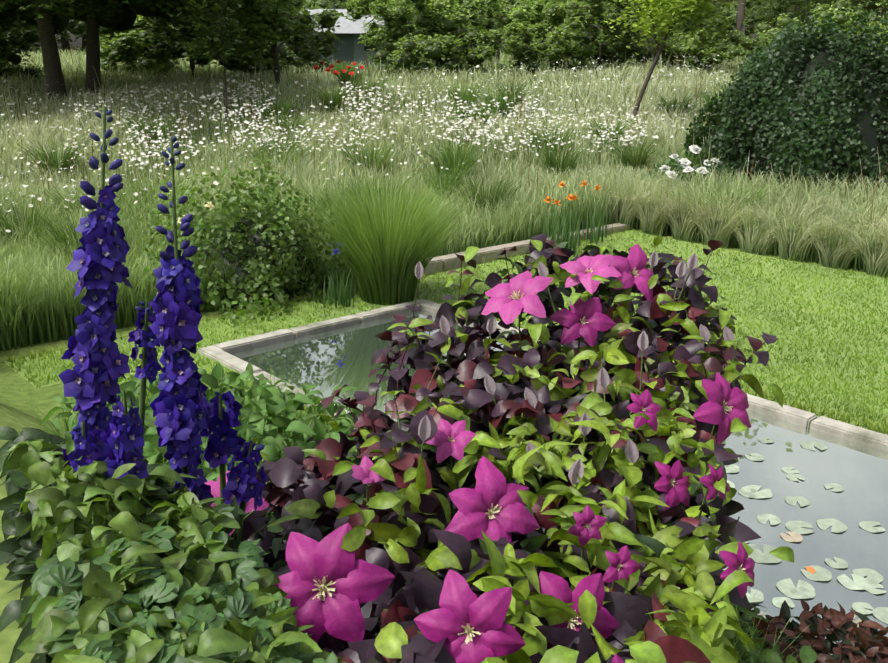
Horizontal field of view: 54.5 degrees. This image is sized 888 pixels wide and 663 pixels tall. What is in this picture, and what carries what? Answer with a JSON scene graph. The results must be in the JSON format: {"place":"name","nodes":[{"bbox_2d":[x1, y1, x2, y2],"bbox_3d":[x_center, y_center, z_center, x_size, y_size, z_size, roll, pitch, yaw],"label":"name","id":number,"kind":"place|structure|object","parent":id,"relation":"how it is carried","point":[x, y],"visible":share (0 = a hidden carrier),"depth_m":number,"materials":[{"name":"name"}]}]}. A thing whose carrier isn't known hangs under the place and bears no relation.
{"place":"outdoors","nodes":[
{"label":"outdoors","id":0,"kind":"place"},
{"bbox_2d":[0,51,869,662],"bbox_3d":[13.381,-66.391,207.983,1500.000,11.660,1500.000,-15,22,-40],"label":"ground","id":1,"kind":"structure","parent":0,"point":[14,405],"depth_m":6.53,"materials":[{"name":"green plant"}]},
{"bbox_2d":[58,106,266,542],"bbox_3d":[-0.526,0.461,1.486,0.458,1.640,0.426,-58,59,-70],"label":"delphinium","id":2,"kind":"object","parent":1,"relation":"on","point":[185,412],"depth_m":1.42,"materials":[{"name":"plant"}]},
{"bbox_2d":[0,426,343,662],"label":"planting","id":3,"kind":"object","parent":1,"relation":"on","point":[155,569],"visible":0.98,"depth_m":1.06,"materials":[{"name":"green plant"}]},
{"bbox_2d":[0,356,389,569],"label":"leafy plants","id":4,"kind":"object","parent":1,"relation":"on","point":[270,421],"visible":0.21,"depth_m":2.44,"materials":[{"name":"green plant"}]},
{"bbox_2d":[303,9,390,69],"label":"house","id":5,"kind":"structure","parent":1,"relation":"on","point":[348,33],"depth_m":38.92,"materials":[{"name":"grey paint"}]},
{"bbox_2d":[0,68,725,308],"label":"wildflowers","id":6,"kind":"object","parent":1,"relation":"on","point":[341,292],"visible":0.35,"depth_m":16.97,"materials":[{"name":"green plant"}]},
{"bbox_2d":[0,53,738,253],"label":"meadow flowers","id":7,"kind":"object","parent":1,"relation":"on","point":[686,162],"visible":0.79,"depth_m":18.30,"materials":[{"name":"white plant"}]},
{"bbox_2d":[0,44,887,351],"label":"meadow grass","id":8,"kind":"structure","parent":1,"relation":"on","point":[38,300],"depth_m":15.89,"materials":[{"name":"green plant"}]},
{"bbox_2d":[0,0,887,120],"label":"tree","id":9,"kind":"object","parent":1,"relation":"on","point":[126,34],"depth_m":32.69,"materials":[{"name":"green plant"}]},
{"bbox_2d":[204,237,794,662],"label":"clematis","id":10,"kind":"object","parent":1,"relation":"on","point":[695,623],"depth_m":1.61,"materials":[{"name":"plant"}]},
{"bbox_2d":[231,233,777,662],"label":"purple foliage","id":11,"kind":"object","parent":1,"relation":"on","point":[293,476],"visible":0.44,"depth_m":1.98,"materials":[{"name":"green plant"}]},
{"bbox_2d":[139,5,887,327],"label":"shrubs","id":12,"kind":"object","parent":1,"relation":"on","point":[827,103],"visible":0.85,"depth_m":13.64,"materials":[{"name":"green plant"}]},
{"bbox_2d":[423,223,637,274],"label":"lawn kerb","id":13,"kind":"structure","parent":1,"relation":"on","point":[438,264],"depth_m":11.30,"materials":[{"name":"beige stone"}]},
{"bbox_2d":[198,299,887,654],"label":"pond coping","id":14,"kind":"object","parent":1,"relation":"on","point":[223,351],"visible":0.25,"depth_m":7.41,"materials":[{"name":"stone"}]},
{"bbox_2d":[282,167,887,304],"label":"specimen grasses","id":15,"kind":"object","parent":1,"relation":"on","point":[387,252],"visible":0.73,"depth_m":9.47,"materials":[{"name":"green plant"}]},
{"bbox_2d":[635,150,747,192],"bbox_3d":[4.243,-2.595,14.779,2.308,0.996,2.270,2,17,7],"label":"peony bush","id":16,"kind":"object","parent":1,"relation":"on","point":[677,166],"visible":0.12,"depth_m":14.48,"materials":[{"name":"white plant"}]},
{"bbox_2d":[730,593,887,662],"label":"pond edge plants","id":17,"kind":"object","parent":1,"relation":"on","point":[865,641],"visible":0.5,"depth_m":2.22,"materials":[{"name":"red plant"}]},
{"bbox_2d":[6,0,879,49],"label":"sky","id":18,"kind":"structure","parent":0,"point":[78,42],"materials":[{"name":"white"}]},
{"bbox_2d":[0,228,887,460],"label":"lawn","id":19,"kind":"structure","parent":0,"point":[455,275],"depth_m":8.60,"materials":[{"name":"green plant"}]},
{"bbox_2d":[231,309,887,643],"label":"pond water","id":20,"kind":"structure","parent":0,"point":[858,472],"depth_m":5.47,"materials":[{"name":"grey liquid"}]},
{"bbox_2d":[722,437,887,626],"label":"water lilies","id":21,"kind":"object","parent":20,"relation":"on","point":[872,580],"visible":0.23,"depth_m":4.54,"materials":[{"name":"green plant"}]}
]}

